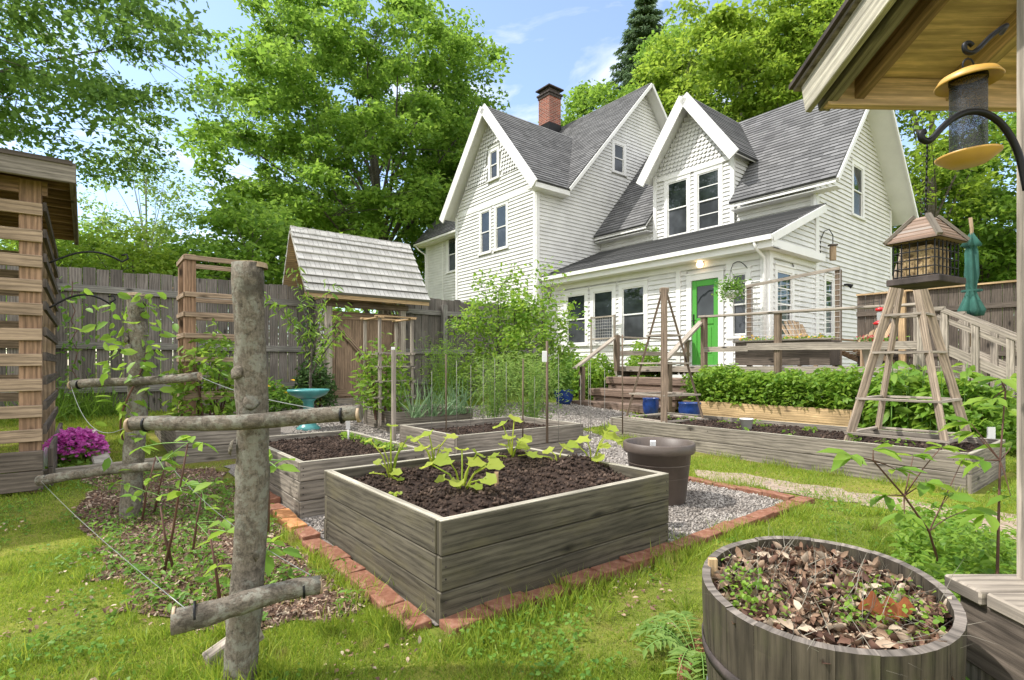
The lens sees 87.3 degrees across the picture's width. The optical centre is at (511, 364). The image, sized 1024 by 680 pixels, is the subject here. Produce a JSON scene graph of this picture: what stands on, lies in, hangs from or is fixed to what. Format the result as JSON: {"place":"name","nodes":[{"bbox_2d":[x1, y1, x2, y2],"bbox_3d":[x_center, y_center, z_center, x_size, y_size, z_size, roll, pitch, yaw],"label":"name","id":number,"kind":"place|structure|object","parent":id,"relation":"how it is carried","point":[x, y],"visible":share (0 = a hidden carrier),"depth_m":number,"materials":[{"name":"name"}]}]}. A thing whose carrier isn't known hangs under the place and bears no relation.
{"place":"outdoors","nodes":[
{"label":"outdoors","id":0,"kind":"place"},
{"bbox_2d":[0,366,1016,679],"bbox_3d":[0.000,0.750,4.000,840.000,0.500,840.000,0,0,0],"label":"ground","id":1,"kind":"structure","parent":0,"point":[160,450],"depth_m":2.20,"materials":[{"name":"green plant"}]},
{"bbox_2d":[1,373,125,421],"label":"grass tuft","id":2,"kind":"object","parent":1,"relation":"on","point":[61,404],"visible":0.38,"depth_m":6.90,"materials":[{"name":"green plant"}]},
{"bbox_2d":[0,148,128,494],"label":"lumber shelter","id":3,"kind":"object","parent":1,"relation":"on","point":[38,207],"visible":0.95,"depth_m":3.74,"materials":[{"name":"brown wood"}]},
{"bbox_2d":[42,426,111,463],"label":"flowering plant","id":4,"kind":"object","parent":1,"relation":"on","point":[79,440],"visible":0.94,"depth_m":4.57,"materials":[{"name":"purple plant"}]},
{"bbox_2d":[55,386,126,417],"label":"grass tuft","id":5,"kind":"object","parent":1,"relation":"on","point":[107,409],"visible":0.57,"depth_m":7.11,"materials":[{"name":"green plant"}]},
{"bbox_2d":[0,222,229,341],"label":"broadleaf tree","id":6,"kind":"object","parent":1,"relation":"on","point":[151,262],"visible":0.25,"depth_m":14.75,"materials":[{"name":"green plant"}]},
{"bbox_2d":[34,292,202,519],"bbox_3d":[-2.386,0.348,3.308,0.984,1.595,0.169,0,0,0],"label":"berry trellis post","id":7,"kind":"object","parent":1,"relation":"on","point":[135,464],"visible":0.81,"depth_m":3.26,"materials":[{"name":"grey wood"}]},
{"bbox_2d":[66,288,178,512],"bbox_3d":[-2.330,0.240,3.258,0.533,1.412,0.520,0,0,42],"label":"climbing vine","id":8,"kind":"object","parent":7,"relation":"attached to","point":[145,365],"visible":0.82,"depth_m":3.24,"materials":[{"name":"green plant"}]},
{"bbox_2d":[0,0,266,193],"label":"broadleaf tree","id":9,"kind":"object","parent":1,"relation":"on","point":[88,93],"visible":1,"depth_m":13.74,"materials":[{"name":"green plant"}]},
{"bbox_2d":[77,135,212,360],"bbox_3d":[-18.449,-5.260,26.766,6.693,11.919,5.955,0,0,0],"label":"birch tree","id":10,"kind":"object","parent":1,"relation":"on","point":[163,229],"visible":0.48,"depth_m":26.42,"materials":[{"name":"green plant"}]},
{"bbox_2d":[0,265,315,411],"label":"board fence","id":11,"kind":"object","parent":1,"relation":"on","point":[284,359],"visible":0.34,"depth_m":7.75,"materials":[{"name":"grey wood"}]},
{"bbox_2d":[56,276,103,389],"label":"climbing vine","id":12,"kind":"object","parent":11,"relation":"attached to","point":[67,319],"visible":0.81,"depth_m":6.90,"materials":[{"name":"green plant"}]},
{"bbox_2d":[155,412,280,463],"bbox_3d":[-3.159,0.731,5.667,0.876,0.301,1.801,0,0,-39],"label":"raised bed","id":13,"kind":"object","parent":1,"relation":"on","point":[219,441],"visible":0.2,"depth_m":4.87,"materials":[{"name":"grey wood"}]},
{"bbox_2d":[162,318,235,415],"bbox_3d":[-3.265,0.073,5.732,0.917,1.200,0.861,0,0,0],"label":"climbing plant","id":14,"kind":"object","parent":13,"relation":"on","point":[214,407],"visible":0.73,"depth_m":5.60,"materials":[{"name":"green plant"}]},
{"bbox_2d":[176,254,239,415],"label":"trellis tower","id":15,"kind":"structure","parent":13,"relation":"on","point":[187,316],"depth_m":5.62,"materials":[{"name":"brown wood"}]},
{"bbox_2d":[73,468,364,630],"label":"mulch","id":16,"kind":"object","parent":1,"relation":"on","point":[309,615],"visible":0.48,"depth_m":2.88,"materials":[{"name":"brown soil"}]},
{"bbox_2d":[129,435,223,570],"bbox_3d":[-1.538,0.639,2.446,0.514,0.653,0.165,0,0,17],"label":"berry cane","id":17,"kind":"object","parent":16,"relation":"on","point":[174,493],"visible":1,"depth_m":2.40,"materials":[{"name":"green plant"}]},
{"bbox_2d":[82,469,366,619],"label":"weeds","id":18,"kind":"object","parent":16,"relation":"on","point":[225,580],"visible":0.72,"depth_m":2.55,"materials":[{"name":"green plant"}]},
{"bbox_2d":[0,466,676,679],"bbox_3d":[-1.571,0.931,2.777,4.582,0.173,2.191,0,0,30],"label":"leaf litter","id":19,"kind":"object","parent":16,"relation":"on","point":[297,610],"visible":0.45,"depth_m":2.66,"materials":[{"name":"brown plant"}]},
{"bbox_2d":[142,190,342,311],"bbox_3d":[-8.208,-2.469,17.088,6.353,6.340,6.110,0,0,0],"label":"broadleaf tree","id":20,"kind":"object","parent":1,"relation":"on","point":[239,217],"visible":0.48,"depth_m":15.61,"materials":[{"name":"green plant"}]},
{"bbox_2d":[123,260,363,679],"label":"berry trellis post","id":21,"kind":"object","parent":1,"relation":"on","point":[251,596],"visible":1,"depth_m":1.64,"materials":[{"name":"grey wood"}]},
{"bbox_2d":[225,377,302,411],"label":"lily plant","id":22,"kind":"object","parent":1,"relation":"on","point":[280,396],"visible":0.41,"depth_m":7.92,"materials":[{"name":"green plant"}]},
{"bbox_2d":[162,0,514,313],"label":"broadleaf tree","id":23,"kind":"object","parent":1,"relation":"on","point":[432,118],"visible":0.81,"depth_m":24.26,"materials":[{"name":"green plant"}]},
{"bbox_2d":[282,225,429,406],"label":"garden gate","id":24,"kind":"structure","parent":1,"relation":"on","point":[385,277],"depth_m":9.39,"materials":[{"name":"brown wood"}]},
{"bbox_2d":[365,583,404,612],"bbox_3d":[-0.535,0.987,2.242,0.100,0.066,0.196,0,0,-36],"label":"brick","id":25,"kind":"object","parent":1,"relation":"on","point":[388,595],"visible":0.52,"depth_m":2.22,"materials":[{"name":"brick"}]},
{"bbox_2d":[388,600,431,634],"bbox_3d":[-0.403,0.994,2.083,0.100,0.071,0.196,0,0,-39],"label":"brick","id":26,"kind":"object","parent":1,"relation":"on","point":[422,619],"visible":0.46,"depth_m":2.06,"materials":[{"name":"brick"}]},
{"bbox_2d":[401,67,506,283],"bbox_3d":[-3.276,-8.717,33.035,8.771,18.835,8.067,0,0,26],"label":"broadleaf tree","id":27,"kind":"object","parent":1,"relation":"on","point":[423,225],"visible":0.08,"depth_m":31.74,"materials":[{"name":"green plant"}]},
{"bbox_2d":[439,604,494,636],"bbox_3d":[-0.171,0.992,2.058,0.196,0.069,0.100,0,0,-38],"label":"brick","id":28,"kind":"object","parent":1,"relation":"on","point":[452,621],"visible":0.52,"depth_m":2.04,"materials":[{"name":"brick"}]},
{"bbox_2d":[406,298,545,399],"bbox_3d":[-0.624,-0.275,11.337,3.721,2.121,0.165,0,0,-39],"label":"board fence","id":29,"kind":"object","parent":1,"relation":"on","point":[433,317],"visible":0.2,"depth_m":10.68,"materials":[{"name":"grey wood"}]},
{"bbox_2d":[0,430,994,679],"bbox_3d":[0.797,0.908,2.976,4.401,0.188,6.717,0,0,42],"label":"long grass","id":30,"kind":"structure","parent":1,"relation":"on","point":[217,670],"depth_m":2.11,"materials":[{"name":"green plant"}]},
{"bbox_2d":[444,262,550,406],"bbox_3d":[-0.267,-0.480,9.651,1.940,2.894,2.060,0,0,0],"label":"young tree","id":31,"kind":"object","parent":1,"relation":"on","point":[513,335],"visible":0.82,"depth_m":9.47,"materials":[{"name":"green plant"}]},
{"bbox_2d":[0,474,1016,679],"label":"clover","id":32,"kind":"object","parent":1,"relation":"on","point":[469,652],"visible":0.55,"depth_m":2.01,"materials":[{"name":"green plant"}]},
{"bbox_2d":[484,591,534,617],"bbox_3d":[-0.008,0.986,2.184,0.196,0.067,0.100,0,0,-41],"label":"brick","id":33,"kind":"object","parent":1,"relation":"on","point":[507,599],"visible":0.57,"depth_m":2.16,"materials":[{"name":"brick"}]},
{"bbox_2d":[85,469,1016,626],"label":"sparse grass","id":34,"kind":"structure","parent":1,"relation":"on","point":[711,473],"depth_m":2.98,"materials":[{"name":"plant"}]},
{"bbox_2d":[508,257,595,411],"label":"young tree","id":35,"kind":"object","parent":1,"relation":"on","point":[547,333],"visible":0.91,"depth_m":8.87,"materials":[{"name":"green plant"}]},
{"bbox_2d":[536,78,638,126],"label":"broadleaf tree","id":36,"kind":"object","parent":1,"relation":"on","point":[584,103],"visible":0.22,"depth_m":31.45,"materials":[{"name":"green plant"}]},
{"bbox_2d":[566,353,614,398],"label":"garden shrub","id":37,"kind":"object","parent":1,"relation":"on","point":[597,377],"visible":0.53,"depth_m":11.30,"materials":[{"name":"green plant"}]},
{"bbox_2d":[224,401,1007,625],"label":"gravel","id":38,"kind":"structure","parent":1,"relation":"on","point":[287,430],"depth_m":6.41,"materials":[{"name":"gravel"}]},
{"bbox_2d":[287,388,329,430],"bbox_3d":[-2.542,0.557,6.700,0.498,0.502,0.498,0,0,0],"label":"bird bath","id":39,"kind":"object","parent":38,"relation":"on","point":[309,397],"visible":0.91,"depth_m":6.59,"materials":[{"name":"ceramic"}]},
{"bbox_2d":[264,267,355,388],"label":"peach tree","id":40,"kind":"object","parent":38,"relation":"on","point":[321,350],"visible":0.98,"depth_m":7.28,"materials":[{"name":"green plant"}]},
{"bbox_2d":[291,357,339,407],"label":"garden shrub","id":41,"kind":"object","parent":38,"relation":"on","point":[304,378],"visible":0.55,"depth_m":8.54,"materials":[{"name":"green plant"}]},
{"bbox_2d":[269,430,423,517],"bbox_3d":[-1.439,0.795,4.199,0.898,0.366,1.462,0,0,-39],"label":"raised bed","id":42,"kind":"object","parent":38,"relation":"on","point":[301,494],"visible":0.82,"depth_m":3.73,"materials":[{"name":"grey wood"}]},
{"bbox_2d":[364,404,472,432],"bbox_3d":[-1.274,0.720,7.287,1.187,0.271,0.902,0,0,-39],"label":"raised bed","id":43,"kind":"object","parent":38,"relation":"on","point":[402,418],"visible":0.27,"depth_m":6.89,"materials":[{"name":"grey wood"}]},
{"bbox_2d":[348,332,415,419],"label":"tomato plant","id":44,"kind":"object","parent":43,"relation":"on","point":[372,402],"visible":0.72,"depth_m":6.75,"materials":[{"name":"green plant"}]},
{"bbox_2d":[360,315,416,425],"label":"trellis tower","id":45,"kind":"structure","parent":43,"relation":"on","point":[411,353],"depth_m":6.85,"materials":[{"name":"brown wood"}]},
{"bbox_2d":[407,332,485,403],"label":"asparagus plant","id":46,"kind":"object","parent":38,"relation":"on","point":[452,371],"visible":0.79,"depth_m":8.58,"materials":[{"name":"green plant"}]},
{"bbox_2d":[400,416,582,457],"bbox_3d":[-0.205,0.791,5.676,1.607,0.326,1.113,0,0,-39],"label":"raised bed","id":47,"kind":"object","parent":38,"relation":"on","point":[478,434],"visible":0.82,"depth_m":5.45,"materials":[{"name":"grey wood"}]},
{"bbox_2d":[447,345,542,417],"bbox_3d":[-0.194,0.294,7.133,1.391,1.136,1.431,0,0,0],"label":"asparagus plant","id":48,"kind":"object","parent":38,"relation":"on","point":[488,384],"visible":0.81,"depth_m":7.20,"materials":[{"name":"green plant"}]},
{"bbox_2d":[324,447,668,625],"bbox_3d":[-0.101,0.767,2.974,1.444,0.461,1.267,0,0,-39],"label":"raised bed","id":49,"kind":"object","parent":38,"relation":"on","point":[445,548],"visible":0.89,"depth_m":2.48,"materials":[{"name":"grey wood"}]},
{"bbox_2d":[364,424,413,480],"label":"squash plant","id":50,"kind":"object","parent":49,"relation":"on","point":[390,471],"visible":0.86,"depth_m":2.92,"materials":[{"name":"green plant"}]},
{"bbox_2d":[420,447,504,489],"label":"squash plant","id":51,"kind":"object","parent":49,"relation":"on","point":[441,459],"visible":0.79,"depth_m":2.62,"materials":[{"name":"green plant"}]},
{"bbox_2d":[565,424,621,461],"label":"squash plant","id":52,"kind":"object","parent":49,"relation":"on","point":[606,445],"visible":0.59,"depth_m":3.28,"materials":[{"name":"green plant"}]},
{"bbox_2d":[474,347,579,419],"bbox_3d":[0.238,0.325,6.991,1.326,1.122,1.372,0,0,-44],"label":"asparagus plant","id":53,"kind":"object","parent":38,"relation":"on","point":[530,412],"visible":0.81,"depth_m":6.89,"materials":[{"name":"green plant"}]},
{"bbox_2d":[623,437,695,506],"bbox_3d":[1.069,0.776,3.906,0.510,0.437,0.510,0,0,0],"label":"planter pot","id":54,"kind":"object","parent":38,"relation":"on","point":[671,457],"visible":0.69,"depth_m":3.73,"materials":[{"name":"grey plastic"}]},
{"bbox_2d":[571,321,701,413],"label":"garden steps","id":55,"kind":"structure","parent":1,"relation":"on","point":[613,395],"depth_m":10.01,"materials":[{"name":"brown wood"}]},
{"bbox_2d":[606,0,666,93],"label":"spruce tree","id":56,"kind":"object","parent":1,"relation":"on","point":[644,21],"visible":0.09,"depth_m":37.61,"materials":[{"name":"green plant"}]},
{"bbox_2d":[413,83,918,377],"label":"house","id":57,"kind":"structure","parent":1,"relation":"on","point":[625,209],"depth_m":15.30,"materials":[{"name":"white paint"}]},
{"bbox_2d":[478,205,491,255],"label":"window","id":58,"kind":"structure","parent":57,"relation":"in","point":[485,213],"depth_m":18.52,"materials":[{"name":"white paint"}]},
{"bbox_2d":[493,199,508,251],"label":"window","id":59,"kind":"structure","parent":57,"relation":"in","point":[500,208],"depth_m":17.83,"materials":[{"name":"white paint"}]},
{"bbox_2d":[562,288,588,346],"bbox_3d":[1.907,-1.380,15.816,0.559,1.670,0.996,0,0,-15],"label":"window","id":60,"kind":"structure","parent":57,"relation":"in","point":[580,296],"depth_m":15.75,"materials":[{"name":"white paint"}]},
{"bbox_2d":[588,283,616,345],"bbox_3d":[2.564,-1.380,14.992,0.530,1.670,0.961,0,0,-16],"label":"window","id":61,"kind":"structure","parent":57,"relation":"in","point":[602,298],"depth_m":15.02,"materials":[{"name":"white paint"}]},
{"bbox_2d":[617,278,648,344],"bbox_3d":[3.220,-1.380,14.170,0.539,1.670,0.972,0,0,-16],"label":"window","id":62,"kind":"structure","parent":57,"relation":"in","point":[633,295],"depth_m":14.18,"materials":[{"name":"white paint"}]},
{"bbox_2d":[663,171,691,237],"bbox_3d":[4.891,-4.660,15.811,0.505,1.810,0.914,0,0,-16],"label":"window","id":63,"kind":"structure","parent":57,"relation":"in","point":[677,202],"depth_m":15.82,"materials":[{"name":"white paint"}]},
{"bbox_2d":[692,278,717,364],"bbox_3d":[4.508,-0.995,12.546,0.480,1.990,0.548,0,0,0],"label":"door","id":64,"kind":"structure","parent":57,"relation":"in","point":[703,303],"depth_m":12.54,"materials":[{"name":"green paint"}]},
{"bbox_2d":[693,161,723,230],"bbox_3d":[5.518,-4.660,15.026,0.498,1.810,0.905,0,0,-16],"label":"window","id":65,"kind":"structure","parent":57,"relation":"in","point":[708,180],"depth_m":15.04,"materials":[{"name":"white paint"}]},
{"bbox_2d":[711,261,751,305],"bbox_3d":[4.742,-1.739,11.561,0.881,1.008,0.874,0,0,0],"label":"hanging basket","id":66,"kind":"object","parent":57,"relation":"hanging from","point":[730,291],"visible":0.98,"depth_m":11.42,"materials":[{"name":"green plastic"}]},
{"bbox_2d":[726,265,751,338],"bbox_3d":[5.053,-1.370,11.878,0.254,1.570,0.595,0,0,-29],"label":"window","id":67,"kind":"structure","parent":57,"relation":"in","point":[739,306],"depth_m":11.86,"materials":[{"name":"white paint"}]},
{"bbox_2d":[774,263,795,338],"bbox_3d":[5.984,-1.365,11.811,0.930,1.640,0.518,0,0,-16],"label":"window","id":68,"kind":"structure","parent":57,"relation":"in","point":[781,270],"depth_m":11.83,"materials":[{"name":"white paint"}]},
{"bbox_2d":[823,273,834,337],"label":"window","id":69,"kind":"structure","parent":57,"relation":"in","point":[829,316],"depth_m":13.32,"materials":[{"name":"white paint"}]},
{"bbox_2d":[851,157,866,220],"bbox_3d":[9.307,-4.704,14.461,0.904,1.534,0.497,0,0,-16],"label":"window","id":70,"kind":"structure","parent":57,"relation":"in","point":[858,168],"depth_m":14.51,"materials":[{"name":"white paint"}]},
{"bbox_2d":[629,610,706,679],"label":"fern","id":71,"kind":"object","parent":1,"relation":"on","point":[694,657],"visible":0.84,"depth_m":1.78,"materials":[{"name":"green plant"}]},
{"bbox_2d":[617,16,754,119],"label":"broadleaf tree","id":72,"kind":"object","parent":1,"relation":"on","point":[676,31],"visible":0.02,"depth_m":32.10,"materials":[{"name":"green plant"}]},
{"bbox_2d":[631,0,841,122],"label":"broadleaf tree","id":73,"kind":"object","parent":1,"relation":"on","point":[723,37],"visible":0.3,"depth_m":25.24,"materials":[{"name":"green plant"}]},
{"bbox_2d":[683,400,872,426],"bbox_3d":[3.950,0.795,8.229,0.762,0.406,2.541,0,0,-39],"label":"raised bed","id":74,"kind":"object","parent":1,"relation":"on","point":[824,416],"visible":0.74,"depth_m":7.74,"materials":[{"name":"wood"}]},
{"bbox_2d":[679,363,862,409],"bbox_3d":[3.928,0.324,8.239,0.990,0.722,2.689,0,0,-38],"label":"foliage","id":75,"kind":"object","parent":74,"relation":"on","point":[825,388],"visible":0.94,"depth_m":7.83,"materials":[{"name":"green plant"}]},
{"bbox_2d":[610,412,1005,493],"bbox_3d":[2.897,0.828,5.953,1.250,0.351,3.661,0,0,-39],"label":"raised bed","id":76,"kind":"object","parent":1,"relation":"on","point":[800,447],"visible":0.77,"depth_m":5.20,"materials":[{"name":"grey wood"}]},
{"bbox_2d":[623,287,707,422],"bbox_3d":[1.977,-0.069,6.970,0.816,1.862,0.900,0,0,-26],"label":"plant obelisk","id":77,"kind":"object","parent":76,"relation":"on","point":[663,299],"visible":0.9,"depth_m":6.84,"materials":[{"name":"brown wood"}]},
{"bbox_2d":[844,249,973,450],"bbox_3d":[3.840,-0.165,5.200,0.867,2.009,0.867,0,0,-38],"label":"plant obelisk","id":78,"kind":"object","parent":76,"relation":"on","point":[925,313],"visible":0.78,"depth_m":5.17,"materials":[{"name":"brown wood"}]},
{"bbox_2d":[723,0,904,146],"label":"broadleaf tree","id":79,"kind":"object","parent":1,"relation":"on","point":[782,42],"visible":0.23,"depth_m":24.23,"materials":[{"name":"green plant"}]},
{"bbox_2d":[614,303,1015,406],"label":"deck","id":80,"kind":"structure","parent":1,"relation":"on","point":[777,346],"depth_m":8.56,"materials":[{"name":"brown wood"}]},
{"bbox_2d":[732,266,841,366],"bbox_3d":[4.598,-0.767,9.022,0.500,1.595,1.604,0,0,-39],"label":"deck planter","id":81,"kind":"object","parent":80,"relation":"on","point":[792,357],"visible":0.87,"depth_m":8.81,"materials":[{"name":"brown wood"}]},
{"bbox_2d":[702,536,966,679],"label":"barrel planter","id":82,"kind":"object","parent":1,"relation":"on","point":[744,647],"visible":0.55,"depth_m":1.24,"materials":[{"name":"grey wood"}]},
{"bbox_2d":[713,554,794,623],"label":"weeds","id":83,"kind":"object","parent":82,"relation":"on","point":[744,583],"visible":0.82,"depth_m":1.42,"materials":[{"name":"green plant"}]},
{"bbox_2d":[712,541,953,679],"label":"leaf litter","id":84,"kind":"object","parent":82,"relation":"on","point":[877,638],"visible":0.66,"depth_m":1.39,"materials":[{"name":"brown plant"}]},
{"bbox_2d":[821,572,947,645],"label":"weeds","id":85,"kind":"object","parent":84,"relation":"on","point":[937,620],"visible":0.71,"depth_m":1.29,"materials":[{"name":"green plant"}]},
{"bbox_2d":[858,590,914,623],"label":"oak leaf","id":86,"kind":"object","parent":84,"relation":"on","point":[896,607],"visible":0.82,"depth_m":1.29,"materials":[{"name":"plant"}]},
{"bbox_2d":[711,522,991,673],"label":"dry stalks","id":87,"kind":"object","parent":82,"relation":"on","point":[862,637],"visible":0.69,"depth_m":1.37,"materials":[{"name":"plant"}]},
{"bbox_2d":[848,366,926,430],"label":"tall leafy plant","id":88,"kind":"object","parent":1,"relation":"on","point":[864,422],"visible":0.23,"depth_m":6.95,"materials":[{"name":"green plant"}]},
{"bbox_2d":[789,0,1023,679],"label":"garden shelter","id":89,"kind":"object","parent":1,"relation":"on","point":[887,54],"visible":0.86,"depth_m":1.86,"materials":[{"name":"brown wood"}]},
{"bbox_2d":[917,108,1023,190],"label":"iron hook","id":90,"kind":"object","parent":89,"relation":"attached to","point":[1000,123],"visible":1,"depth_m":1.29,"materials":[{"name":"metal"}]},
{"bbox_2d":[882,145,970,289],"bbox_3d":[1.064,-0.386,1.380,0.154,0.365,0.136,0,0,-28],"label":"suet feeder","id":91,"kind":"object","parent":90,"relation":"hanging from","point":[926,241],"visible":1,"depth_m":1.35,"materials":[{"name":"brown wood"}]},
{"bbox_2d":[961,23,1008,55],"bbox_3d":[1.222,-0.832,1.367,0.159,0.093,0.047,0,0,-19],"label":"iron hook","id":92,"kind":"object","parent":89,"relation":"attached to","point":[1001,29],"visible":1,"depth_m":1.35,"materials":[{"name":"metal"}]},
{"bbox_2d":[934,58,1005,169],"bbox_3d":[1.157,-0.642,1.360,0.139,0.273,0.139,0,0,0],"label":"tube feeder","id":93,"kind":"object","parent":92,"relation":"hanging from","point":[972,78],"visible":0.99,"depth_m":1.34,"materials":[{"name":"yellow plastic"}]},
{"bbox_2d":[863,360,971,433],"bbox_3d":[4.993,0.477,6.734,1.105,1.068,1.131,0,0,0],"label":"tall leafy plant","id":94,"kind":"object","parent":1,"relation":"on","point":[902,419],"visible":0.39,"depth_m":6.55,"materials":[{"name":"green plant"}]},
{"bbox_2d":[856,280,1016,406],"bbox_3d":[8.951,-0.217,8.505,0.180,2.435,6.208,0,0,-39],"label":"board fence","id":95,"kind":"object","parent":1,"relation":"on","point":[990,296],"visible":0.3,"depth_m":9.76,"materials":[{"name":"brown wood"}]},
{"bbox_2d":[884,497,1016,601],"bbox_3d":[2.022,0.887,2.479,0.567,0.312,2.094,0,0,41],"label":"ground cover","id":96,"kind":"object","parent":1,"relation":"on","point":[976,551],"visible":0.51,"depth_m":2.49,"materials":[{"name":"green plant"}]},
{"bbox_2d":[818,441,1001,563],"bbox_3d":[1.717,0.605,2.252,0.959,0.567,0.265,0,0,-21],"label":"young sapling","id":97,"kind":"object","parent":96,"relation":"on","point":[841,458],"visible":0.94,"depth_m":2.21,"materials":[{"name":"green plant"}]},
{"bbox_2d":[938,376,1016,573],"bbox_3d":[1.855,0.481,2.059,0.411,0.875,0.294,0,0,-22],"label":"young sapling","id":98,"kind":"object","parent":96,"relation":"on","point":[992,521],"visible":0.95,"depth_m":2.06,"materials":[{"name":"green plant"}]},
{"bbox_2d":[892,110,1016,250],"bbox_3d":[17.320,-6.714,21.899,6.990,15.478,6.753,0,0,-11],"label":"broadleaf tree","id":99,"kind":"object","parent":1,"relation":"on","point":[937,148],"visible":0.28,"depth_m":21.29,"materials":[{"name":"green plant"}]},
{"bbox_2d":[892,112,1016,317],"bbox_3d":[21.965,-4.930,25.007,9.545,11.963,10.436,0,0,0],"label":"broadleaf tree","id":100,"kind":"object","parent":1,"relation":"on","point":[989,258],"visible":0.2,"depth_m":22.64,"materials":[{"name":"green plant"}]},
{"bbox_2d":[894,362,1016,444],"bbox_3d":[5.279,0.485,6.420,1.142,1.026,1.066,0,0,0],"label":"tall leafy plant","id":101,"kind":"object","parent":1,"relation":"on","point":[920,408],"visible":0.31,"depth_m":6.28,"materials":[{"name":"green plant"}]},
{"bbox_2d":[917,306,1016,396],"bbox_3d":[6.205,0.128,6.774,1.140,1.745,1.515,0,0,-39],"label":"stair railing","id":102,"kind":"object","parent":1,"relation":"on","point":[992,364],"visible":0.48,"depth_m":6.70,"materials":[{"name":"brown wood"}]},
{"bbox_2d":[957,217,985,380],"bbox_3d":[6.513,-0.694,7.598,0.322,2.787,0.304,0,0,0],"label":"patio umbrella","id":103,"kind":"object","parent":1,"relation":"on","point":[972,304],"visible":0.88,"depth_m":7.55,"materials":[{"name":"teal fabric"}]},
{"bbox_2d":[933,380,1016,452],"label":"garden shrub","id":104,"kind":"object","parent":1,"relation":"on","point":[973,418],"visible":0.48,"depth_m":5.98,"materials":[{"name":"green plant"}]},
{"bbox_2d":[935,111,1016,284],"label":"broadleaf tree","id":105,"kind":"object","parent":1,"relation":"on","point":[1007,244],"visible":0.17,"depth_m":23.01,"materials":[{"name":"green plant"}]},
{"bbox_2d":[0,0,1016,364],"label":"sky","id":106,"kind":"structure","parent":0,"point":[562,44],"materials":[{"name":"blue"}]},
{"bbox_2d":[695,470,1016,539],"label":"dirt path","id":107,"kind":"structure","parent":0,"point":[896,501],"depth_m":4.16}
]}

